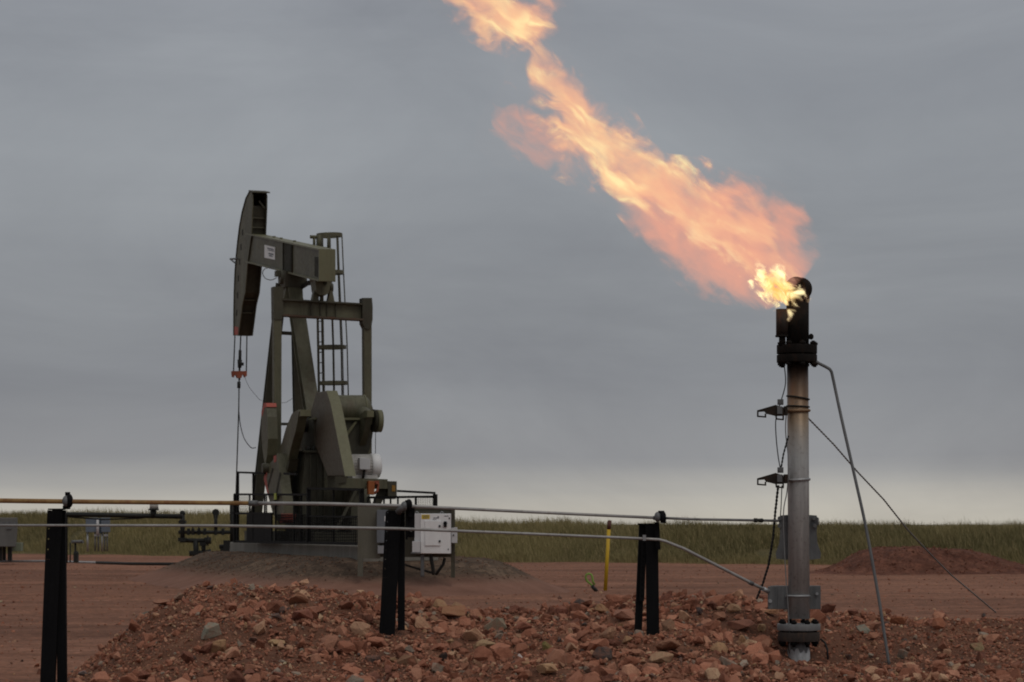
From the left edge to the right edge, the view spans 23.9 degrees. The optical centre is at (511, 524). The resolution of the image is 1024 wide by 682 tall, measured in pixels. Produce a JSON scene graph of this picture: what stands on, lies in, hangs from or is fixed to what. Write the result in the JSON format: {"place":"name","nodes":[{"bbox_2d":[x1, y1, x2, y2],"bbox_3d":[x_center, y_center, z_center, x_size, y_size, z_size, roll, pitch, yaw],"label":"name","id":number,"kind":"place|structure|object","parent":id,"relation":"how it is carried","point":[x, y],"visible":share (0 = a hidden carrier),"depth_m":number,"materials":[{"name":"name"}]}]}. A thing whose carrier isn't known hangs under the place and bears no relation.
{"place":"outdoors","nodes":[
{"label":"outdoors","id":0,"kind":"place"},
{"bbox_2d":[128,550,569,595],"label":"gravel ground","id":1,"kind":"structure","parent":0,"point":[442,583],"depth_m":57.83,"materials":[{"name":"gravel"}]},
{"bbox_2d":[230,542,437,561],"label":"concrete footing","id":2,"kind":"object","parent":1,"relation":"on","point":[349,551],"visible":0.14,"depth_m":62.95,"materials":[{"name":"concrete"}]},
{"bbox_2d":[231,471,297,543],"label":"guard rail","id":3,"kind":"object","parent":2,"relation":"on","point":[259,535],"visible":0.79,"depth_m":67.73,"materials":[{"name":"metal"}]},
{"bbox_2d":[230,190,396,541],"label":"pumpjack","id":4,"kind":"object","parent":2,"relation":"on","point":[327,441],"visible":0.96,"depth_m":66.91,"materials":[{"name":"green paint"}]},
{"bbox_2d":[276,487,363,544],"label":"guard rail","id":5,"kind":"object","parent":2,"relation":"on","point":[301,534],"visible":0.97,"depth_m":60.81,"materials":[{"name":"metal"}]},
{"bbox_2d":[367,490,437,505],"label":"guard rail","id":6,"kind":"object","parent":2,"relation":"on","point":[434,496],"visible":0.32,"depth_m":62.57,"materials":[{"name":"metal"}]},
{"bbox_2d":[358,506,454,577],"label":"equipment rack","id":7,"kind":"object","parent":1,"relation":"on","point":[368,544],"visible":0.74,"depth_m":56.18,"materials":[{"name":"metal"}]},
{"bbox_2d":[377,510,387,542],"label":"switch box","id":8,"kind":"object","parent":7,"relation":"attached to","point":[380,522],"visible":0.71,"depth_m":55.94,"materials":[{"name":"white paint"}]},
{"bbox_2d":[414,511,450,553],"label":"control cabinet","id":9,"kind":"object","parent":7,"relation":"attached to","point":[431,542],"visible":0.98,"depth_m":55.76,"materials":[{"name":"metal"}]},
{"bbox_2d":[411,541,419,553],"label":"junction box","id":10,"kind":"object","parent":9,"relation":"attached to","point":[415,547],"visible":1,"depth_m":55.60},
{"bbox_2d":[0,505,1023,565],"bbox_3d":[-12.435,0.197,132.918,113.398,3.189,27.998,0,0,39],"label":"grass","id":11,"kind":"structure","parent":0,"point":[838,542],"depth_m":106.93,"materials":[{"name":"plant"}]},
{"bbox_2d":[0,553,1023,681],"bbox_3d":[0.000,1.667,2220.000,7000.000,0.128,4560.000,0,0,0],"label":"ground","id":12,"kind":"structure","parent":0,"point":[77,607],"depth_m":59.10,"materials":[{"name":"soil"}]},
{"bbox_2d":[0,518,17,560],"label":"separator tank","id":13,"kind":"object","parent":12,"relation":"on","point":[8,537],"visible":0.98,"depth_m":97.20,"materials":[{"name":"grey metal"}]},
{"bbox_2d":[0,560,95,563],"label":"surface pipe","id":14,"kind":"object","parent":12,"relation":"on","point":[91,562],"visible":0.62,"depth_m":97.96,"materials":[{"name":"metal"}]},
{"bbox_2d":[70,540,83,562],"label":"valve stand","id":15,"kind":"object","parent":12,"relation":"on","point":[75,556],"visible":1,"depth_m":78.90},
{"bbox_2d":[86,518,109,550],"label":"panel stand","id":16,"kind":"object","parent":12,"relation":"on","point":[97,531],"visible":0.85,"depth_m":109.85,"materials":[{"name":"grey metal"}]},
{"bbox_2d":[66,505,182,562],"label":"vent pipe","id":17,"kind":"object","parent":12,"relation":"on","point":[123,516],"visible":0.79,"depth_m":72.94,"materials":[{"name":"black metal"}]},
{"bbox_2d":[95,561,176,564],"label":"surface pipe","id":18,"kind":"object","parent":12,"relation":"on","point":[133,563],"visible":0.79,"depth_m":87.83,"materials":[{"name":"metal"}]},
{"bbox_2d":[178,505,232,555],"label":"wellhead piping","id":19,"kind":"object","parent":12,"relation":"on","point":[204,542],"visible":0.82,"depth_m":75.94,"materials":[{"name":"metal"}]},
{"bbox_2d":[585,573,597,591],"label":"tie down loop","id":20,"kind":"object","parent":12,"relation":"on","point":[594,588],"visible":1,"depth_m":59.38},
{"bbox_2d":[603,520,610,590],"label":"marker post","id":21,"kind":"object","parent":12,"relation":"on","point":[607,555],"visible":1,"depth_m":59.96,"materials":[{"name":"yellow plastic"}]},
{"bbox_2d":[810,546,1023,574],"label":"dirt pile","id":22,"kind":"object","parent":12,"relation":"on","point":[921,564],"visible":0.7,"depth_m":80.92,"materials":[{"name":"soil"}]},
{"bbox_2d":[815,545,1023,573],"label":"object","id":23,"kind":"object","parent":22,"relation":"on","point":[913,551],"visible":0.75,"depth_m":81.35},
{"bbox_2d":[0,0,1023,524],"label":"sky","id":24,"kind":"structure","parent":0,"point":[575,232],"materials":[{"name":"grey"}]},
{"bbox_2d":[56,585,1023,681],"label":"berm ground","id":25,"kind":"structure","parent":0,"point":[231,636],"depth_m":23.76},
{"bbox_2d":[40,492,72,681],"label":"line post","id":26,"kind":"object","parent":25,"relation":"on","point":[54,640],"visible":1,"depth_m":23.60,"materials":[{"name":"metal"}]},
{"bbox_2d":[89,671,109,681],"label":"rock","id":27,"kind":"object","parent":25,"relation":"on","point":[101,676],"visible":1,"depth_m":22.83,"materials":[{"name":"stone"}]},
{"bbox_2d":[119,673,138,681],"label":"rock","id":28,"kind":"object","parent":25,"relation":"on","point":[130,677],"visible":0.99,"depth_m":21.73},
{"bbox_2d":[142,633,153,643],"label":"rock","id":29,"kind":"object","parent":25,"relation":"on","point":[147,637],"visible":0.56,"depth_m":23.66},
{"bbox_2d":[199,641,212,653],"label":"rock","id":30,"kind":"object","parent":25,"relation":"on","point":[206,647],"visible":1,"depth_m":22.49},
{"bbox_2d":[201,622,221,639],"bbox_3d":[-2.863,1.024,22.968,0.168,0.187,0.227,5,-7,36],"label":"rock","id":31,"kind":"object","parent":25,"relation":"on","point":[211,630],"visible":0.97,"depth_m":22.90,"materials":[{"name":"stone"}]},
{"bbox_2d":[211,639,225,652],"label":"rock","id":32,"kind":"object","parent":25,"relation":"on","point":[218,645],"visible":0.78,"depth_m":22.55,"materials":[{"name":"stone"}]},
{"bbox_2d":[224,646,240,658],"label":"rock","id":33,"kind":"object","parent":25,"relation":"on","point":[233,652],"visible":1,"depth_m":22.06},
{"bbox_2d":[225,670,245,681],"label":"rock","id":34,"kind":"object","parent":25,"relation":"on","point":[235,676],"visible":1,"depth_m":20.82,"materials":[{"name":"stone"}]},
{"bbox_2d":[237,606,254,615],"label":"rock","id":35,"kind":"object","parent":25,"relation":"on","point":[248,610],"visible":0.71,"depth_m":24.03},
{"bbox_2d":[246,673,260,681],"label":"rock","id":36,"kind":"object","parent":25,"relation":"on","point":[254,677],"visible":1,"depth_m":20.81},
{"bbox_2d":[266,600,285,612],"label":"rock","id":37,"kind":"object","parent":25,"relation":"on","point":[274,606],"visible":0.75,"depth_m":24.22,"materials":[{"name":"stone"}]},
{"bbox_2d":[288,592,308,603],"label":"rock","id":38,"kind":"object","parent":25,"relation":"on","point":[298,597],"visible":0.98,"depth_m":25.05,"materials":[{"name":"stone"}]},
{"bbox_2d":[292,609,313,621],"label":"rock","id":39,"kind":"object","parent":25,"relation":"on","point":[302,614],"visible":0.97,"depth_m":23.45,"materials":[{"name":"stone"}]},
{"bbox_2d":[320,635,338,647],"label":"rock","id":40,"kind":"object","parent":25,"relation":"on","point":[328,641],"visible":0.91,"depth_m":22.53,"materials":[{"name":"stone"}]},
{"bbox_2d":[338,640,356,653],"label":"rock","id":41,"kind":"object","parent":25,"relation":"on","point":[346,647],"visible":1,"depth_m":22.35,"materials":[{"name":"stone"}]},
{"bbox_2d":[341,664,361,674],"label":"rock","id":42,"kind":"object","parent":25,"relation":"on","point":[351,670],"visible":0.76,"depth_m":21.57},
{"bbox_2d":[346,675,363,681],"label":"rock","id":43,"kind":"object","parent":25,"relation":"on","point":[353,678],"visible":1,"depth_m":20.54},
{"bbox_2d":[352,641,367,654],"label":"rock","id":44,"kind":"object","parent":25,"relation":"on","point":[360,645],"visible":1,"depth_m":22.36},
{"bbox_2d":[350,621,370,636],"bbox_3d":[-1.465,1.028,23.273,0.234,0.204,0.104,1,-36,46],"label":"rock","id":45,"kind":"object","parent":25,"relation":"on","point":[362,629],"visible":0.97,"depth_m":23.24,"materials":[{"name":"stone"}]},
{"bbox_2d":[363,655,381,662],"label":"rock","id":46,"kind":"object","parent":25,"relation":"on","point":[371,658],"visible":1,"depth_m":21.85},
{"bbox_2d":[366,636,387,647],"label":"rock","id":47,"kind":"object","parent":25,"relation":"on","point":[376,642],"visible":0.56,"depth_m":22.79,"materials":[{"name":"stone"}]},
{"bbox_2d":[379,499,414,635],"bbox_3d":[-1.093,0.432,23.602,0.349,1.355,0.226,0,0,33],"label":"line post","id":48,"kind":"object","parent":25,"relation":"on","point":[393,573],"visible":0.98,"depth_m":23.60,"materials":[{"name":"metal"}]},
{"bbox_2d":[0,498,778,522],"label":"pipeline","id":49,"kind":"object","parent":48,"relation":"on","point":[143,502],"visible":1,"depth_m":23.48,"materials":[{"name":"metal"}]},
{"bbox_2d":[397,654,417,664],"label":"rock","id":50,"kind":"object","parent":25,"relation":"on","point":[404,658],"visible":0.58,"depth_m":21.80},
{"bbox_2d":[411,668,421,678],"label":"rock","id":51,"kind":"object","parent":25,"relation":"on","point":[416,673],"visible":1,"depth_m":21.04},
{"bbox_2d":[415,616,430,627],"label":"rock","id":52,"kind":"object","parent":25,"relation":"on","point":[420,622],"visible":0.81,"depth_m":24.35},
{"bbox_2d":[431,599,446,608],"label":"rock","id":53,"kind":"object","parent":25,"relation":"on","point":[437,603],"visible":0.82,"depth_m":25.81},
{"bbox_2d":[430,643,447,649],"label":"rock","id":54,"kind":"object","parent":25,"relation":"on","point":[439,646],"visible":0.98,"depth_m":22.76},
{"bbox_2d":[441,605,465,617],"bbox_3d":[-0.615,0.923,25.400,0.277,0.141,0.204,-3,1,9],"label":"rock","id":55,"kind":"object","parent":25,"relation":"on","point":[453,611],"visible":0.94,"depth_m":25.35,"materials":[{"name":"stone"}]},
{"bbox_2d":[463,628,482,639],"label":"rock","id":56,"kind":"object","parent":25,"relation":"on","point":[474,634],"visible":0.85,"depth_m":23.51,"materials":[{"name":"stone"}]},
{"bbox_2d":[473,645,494,660],"bbox_3d":[-0.264,1.225,22.488,0.244,0.196,0.180,-6,-32,-35],"label":"rock","id":57,"kind":"object","parent":25,"relation":"on","point":[483,653],"visible":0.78,"depth_m":22.42,"materials":[{"name":"stone"}]},
{"bbox_2d":[473,639,495,648],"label":"rock","id":58,"kind":"object","parent":25,"relation":"on","point":[485,643],"visible":0.48,"depth_m":22.94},
{"bbox_2d":[484,618,506,630],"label":"rock","id":59,"kind":"object","parent":25,"relation":"on","point":[496,623],"visible":0.56,"depth_m":24.66,"materials":[{"name":"stone"}]},
{"bbox_2d":[489,642,510,652],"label":"rock","id":60,"kind":"object","parent":25,"relation":"on","point":[492,648],"visible":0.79,"depth_m":22.68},
{"bbox_2d":[493,647,512,659],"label":"rock","id":61,"kind":"object","parent":25,"relation":"on","point":[504,652],"visible":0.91,"depth_m":22.42,"materials":[{"name":"stone"}]},
{"bbox_2d":[515,621,531,629],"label":"rock","id":62,"kind":"object","parent":25,"relation":"on","point":[524,625],"visible":0.98,"depth_m":24.35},
{"bbox_2d":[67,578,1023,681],"bbox_3d":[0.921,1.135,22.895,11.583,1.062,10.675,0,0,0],"label":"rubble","id":63,"kind":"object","parent":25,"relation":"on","point":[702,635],"visible":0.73,"depth_m":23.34,"materials":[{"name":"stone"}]},
{"bbox_2d":[536,663,557,673],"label":"rock","id":64,"kind":"object","parent":25,"relation":"on","point":[547,668],"visible":1,"depth_m":21.48,"materials":[{"name":"stone"}]},
{"bbox_2d":[546,649,567,664],"bbox_3d":[0.420,1.239,22.105,0.225,0.201,0.155,0,0,-25],"label":"rock","id":65,"kind":"object","parent":25,"relation":"on","point":[554,656],"visible":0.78,"depth_m":22.05,"materials":[{"name":"stone"}]},
{"bbox_2d":[566,669,582,681],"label":"rock","id":66,"kind":"object","parent":25,"relation":"on","point":[577,675],"visible":1,"depth_m":21.11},
{"bbox_2d":[570,603,584,612],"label":"rock","id":67,"kind":"object","parent":25,"relation":"on","point":[575,606],"visible":0.48,"depth_m":26.00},
{"bbox_2d":[570,610,587,619],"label":"rock","id":68,"kind":"object","parent":25,"relation":"on","point":[580,615],"visible":0.88,"depth_m":25.05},
{"bbox_2d":[581,673,599,681],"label":"rock","id":69,"kind":"object","parent":25,"relation":"on","point":[591,677],"visible":1,"depth_m":21.07,"materials":[{"name":"stone"}]},
{"bbox_2d":[587,621,606,631],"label":"rock","id":70,"kind":"object","parent":25,"relation":"on","point":[594,626],"visible":0.62,"depth_m":23.77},
{"bbox_2d":[587,638,608,650],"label":"rock","id":71,"kind":"object","parent":25,"relation":"on","point":[595,644],"visible":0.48,"depth_m":22.73,"materials":[{"name":"stone"}]},
{"bbox_2d":[594,604,608,612],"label":"rock","id":72,"kind":"object","parent":25,"relation":"on","point":[600,608],"visible":0.9,"depth_m":25.51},
{"bbox_2d":[592,647,611,660],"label":"rock","id":73,"kind":"object","parent":25,"relation":"on","point":[601,653],"visible":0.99,"depth_m":22.06,"materials":[{"name":"stone"}]},
{"bbox_2d":[598,626,615,638],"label":"rock","id":74,"kind":"object","parent":25,"relation":"on","point":[609,632],"visible":0.85,"depth_m":23.25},
{"bbox_2d":[600,667,616,675],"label":"rock","id":75,"kind":"object","parent":25,"relation":"on","point":[604,671],"visible":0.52,"depth_m":21.39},
{"bbox_2d":[605,594,624,603],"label":"rock","id":76,"kind":"object","parent":25,"relation":"on","point":[614,599],"visible":0.57,"depth_m":26.52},
{"bbox_2d":[613,609,634,620],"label":"rock","id":77,"kind":"object","parent":25,"relation":"on","point":[624,614],"visible":0.93,"depth_m":24.79,"materials":[{"name":"stone"}]},
{"bbox_2d":[622,664,639,676],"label":"rock","id":78,"kind":"object","parent":25,"relation":"on","point":[627,669],"visible":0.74,"depth_m":21.31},
{"bbox_2d":[623,657,641,665],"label":"rock","id":79,"kind":"object","parent":25,"relation":"on","point":[634,661],"visible":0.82,"depth_m":21.85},
{"bbox_2d":[634,511,665,634],"bbox_3d":[1.360,0.511,23.605,0.385,1.285,0.186,0,0,40],"label":"line post","id":80,"kind":"object","parent":25,"relation":"on","point":[647,558],"visible":0.95,"depth_m":23.60,"materials":[{"name":"metal"}]},
{"bbox_2d":[641,666,660,676],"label":"rock","id":81,"kind":"object","parent":25,"relation":"on","point":[648,670],"visible":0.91,"depth_m":21.33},
{"bbox_2d":[649,651,673,662],"bbox_3d":[1.363,1.208,21.941,0.229,0.106,0.153,0,0,-19],"label":"rock","id":82,"kind":"object","parent":25,"relation":"on","point":[661,657],"visible":0.99,"depth_m":21.90,"materials":[{"name":"stone"}]},
{"bbox_2d":[661,618,674,631],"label":"rock","id":83,"kind":"object","parent":25,"relation":"on","point":[668,624],"visible":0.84,"depth_m":23.82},
{"bbox_2d":[655,637,680,650],"bbox_3d":[1.455,1.130,22.641,0.216,0.142,0.271,0,0,-20],"label":"rock","id":84,"kind":"object","parent":25,"relation":"on","point":[670,643],"visible":0.99,"depth_m":22.57,"materials":[{"name":"stone"}]},
{"bbox_2d":[661,671,683,679],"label":"rock","id":85,"kind":"object","parent":25,"relation":"on","point":[675,674],"visible":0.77,"depth_m":20.82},
{"bbox_2d":[678,610,689,620],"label":"rock","id":86,"kind":"object","parent":25,"relation":"on","point":[683,615],"visible":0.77,"depth_m":24.68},
{"bbox_2d":[682,598,699,607],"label":"rock","id":87,"kind":"object","parent":25,"relation":"on","point":[693,602],"visible":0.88,"depth_m":25.41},
{"bbox_2d":[701,620,720,630],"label":"rock","id":88,"kind":"object","parent":25,"relation":"on","point":[714,624],"visible":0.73,"depth_m":23.87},
{"bbox_2d":[704,668,719,679],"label":"rock","id":89,"kind":"object","parent":25,"relation":"on","point":[712,673],"visible":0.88,"depth_m":21.08,"materials":[{"name":"stone"}]},
{"bbox_2d":[699,662,724,670],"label":"rock","id":90,"kind":"object","parent":25,"relation":"on","point":[704,665],"visible":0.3,"depth_m":21.60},
{"bbox_2d":[704,594,724,605],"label":"rock","id":91,"kind":"object","parent":25,"relation":"on","point":[719,598],"visible":0.68,"depth_m":25.66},
{"bbox_2d":[710,641,727,652],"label":"rock","id":92,"kind":"object","parent":25,"relation":"on","point":[718,646],"visible":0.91,"depth_m":22.70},
{"bbox_2d":[714,611,725,620],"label":"rock","id":93,"kind":"object","parent":25,"relation":"on","point":[720,616],"visible":0.88,"depth_m":24.78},
{"bbox_2d":[719,656,737,665],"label":"rock","id":94,"kind":"object","parent":25,"relation":"on","point":[724,661],"visible":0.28,"depth_m":21.78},
{"bbox_2d":[723,663,742,674],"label":"rock","id":95,"kind":"object","parent":25,"relation":"on","point":[732,667],"visible":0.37,"depth_m":21.29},
{"bbox_2d":[726,603,741,612],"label":"rock","id":96,"kind":"object","parent":25,"relation":"on","point":[731,608],"visible":1,"depth_m":25.05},
{"bbox_2d":[727,619,754,629],"bbox_3d":[2.338,1.019,24.567,0.259,0.112,0.225,-8,0,-26],"label":"rock","id":97,"kind":"object","parent":25,"relation":"on","point":[740,624],"visible":0.98,"depth_m":24.52,"materials":[{"name":"stone"}]},
{"bbox_2d":[745,642,763,653],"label":"rock","id":98,"kind":"object","parent":25,"relation":"on","point":[754,648],"visible":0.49,"depth_m":22.96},
{"bbox_2d":[750,652,768,662],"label":"rock","id":99,"kind":"object","parent":25,"relation":"on","point":[756,657],"visible":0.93,"depth_m":21.97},
{"bbox_2d":[752,634,772,646],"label":"rock","id":100,"kind":"object","parent":25,"relation":"on","point":[759,638],"visible":0.47,"depth_m":24.12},
{"bbox_2d":[757,277,828,661],"bbox_3d":[2.797,-0.510,24.200,0.724,3.920,0.432,0,0,0],"label":"flare stack","id":101,"kind":"object","parent":25,"relation":"on","point":[797,352],"visible":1,"depth_m":24.10,"materials":[{"name":"metal"}]},
{"bbox_2d":[0,524,769,593],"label":"pipeline","id":102,"kind":"object","parent":101,"relation":"attached to","point":[749,582],"visible":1,"depth_m":23.48,"materials":[{"name":"metal"}]},
{"bbox_2d":[756,485,778,598],"bbox_3d":[2.560,0.181,24.194,0.048,1.143,0.313,0,0,-40],"label":"cable","id":103,"kind":"object","parent":101,"relation":"attached to","point":[771,545],"visible":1,"depth_m":24.15,"materials":[{"name":"black rubber"}]},
{"bbox_2d":[775,364,785,466],"bbox_3d":[2.673,-1.056,24.075,0.126,1.082,0.040,0,0,-40],"label":"ignition cable","id":104,"kind":"object","parent":101,"relation":"attached to","point":[775,418],"visible":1,"depth_m":24.06,"materials":[{"name":"black rubber"}]},
{"bbox_2d":[783,415,789,653],"bbox_3d":[2.737,0.094,24.092,0.076,2.405,0.044,0,0,9],"label":"ignition cable","id":105,"kind":"object","parent":101,"relation":"attached to","point":[783,529],"visible":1,"depth_m":24.07,"materials":[{"name":"metal"}]},
{"bbox_2d":[816,360,890,664],"bbox_3d":[3.380,-0.121,23.890,0.867,3.032,0.086,0,0,40],"label":"conduit","id":106,"kind":"object","parent":101,"relation":"attached to","point":[861,507],"visible":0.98,"depth_m":23.80,"materials":[{"name":"metal"}]},
{"bbox_2d":[809,418,995,612],"bbox_3d":[4.203,-0.040,25.519,0.104,2.052,3.633,0,0,42],"label":"guy wire","id":107,"kind":"object","parent":101,"relation":"attached to","point":[867,482],"visible":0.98,"depth_m":25.33,"materials":[{"name":"metal"}]},
{"bbox_2d":[799,666,816,674],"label":"rock","id":108,"kind":"object","parent":25,"relation":"on","point":[808,670],"visible":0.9,"depth_m":21.80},
{"bbox_2d":[808,609,826,622],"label":"rock","id":109,"kind":"object","parent":25,"relation":"on","point":[818,615],"visible":0.59,"depth_m":25.25,"materials":[{"name":"stone"}]},
{"bbox_2d":[821,604,835,612],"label":"rock","id":110,"kind":"object","parent":25,"relation":"on","point":[827,608],"visible":0.52,"depth_m":27.30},
{"bbox_2d":[865,621,879,629],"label":"rock","id":111,"kind":"object","parent":25,"relation":"on","point":[872,625],"visible":0.47,"depth_m":25.61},
{"bbox_2d":[890,617,906,624],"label":"rock","id":112,"kind":"object","parent":25,"relation":"on","point":[900,620],"visible":0.98,"depth_m":26.14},
{"bbox_2d":[909,667,927,677],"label":"rock","id":113,"kind":"object","parent":25,"relation":"on","point":[914,670],"visible":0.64,"depth_m":21.43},
{"bbox_2d":[932,618,945,629],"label":"rock","id":114,"kind":"object","parent":25,"relation":"on","point":[938,623],"visible":1,"depth_m":25.87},
{"bbox_2d":[970,642,983,650],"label":"rock","id":115,"kind":"object","parent":25,"relation":"on","point":[979,646],"visible":0.9,"depth_m":24.77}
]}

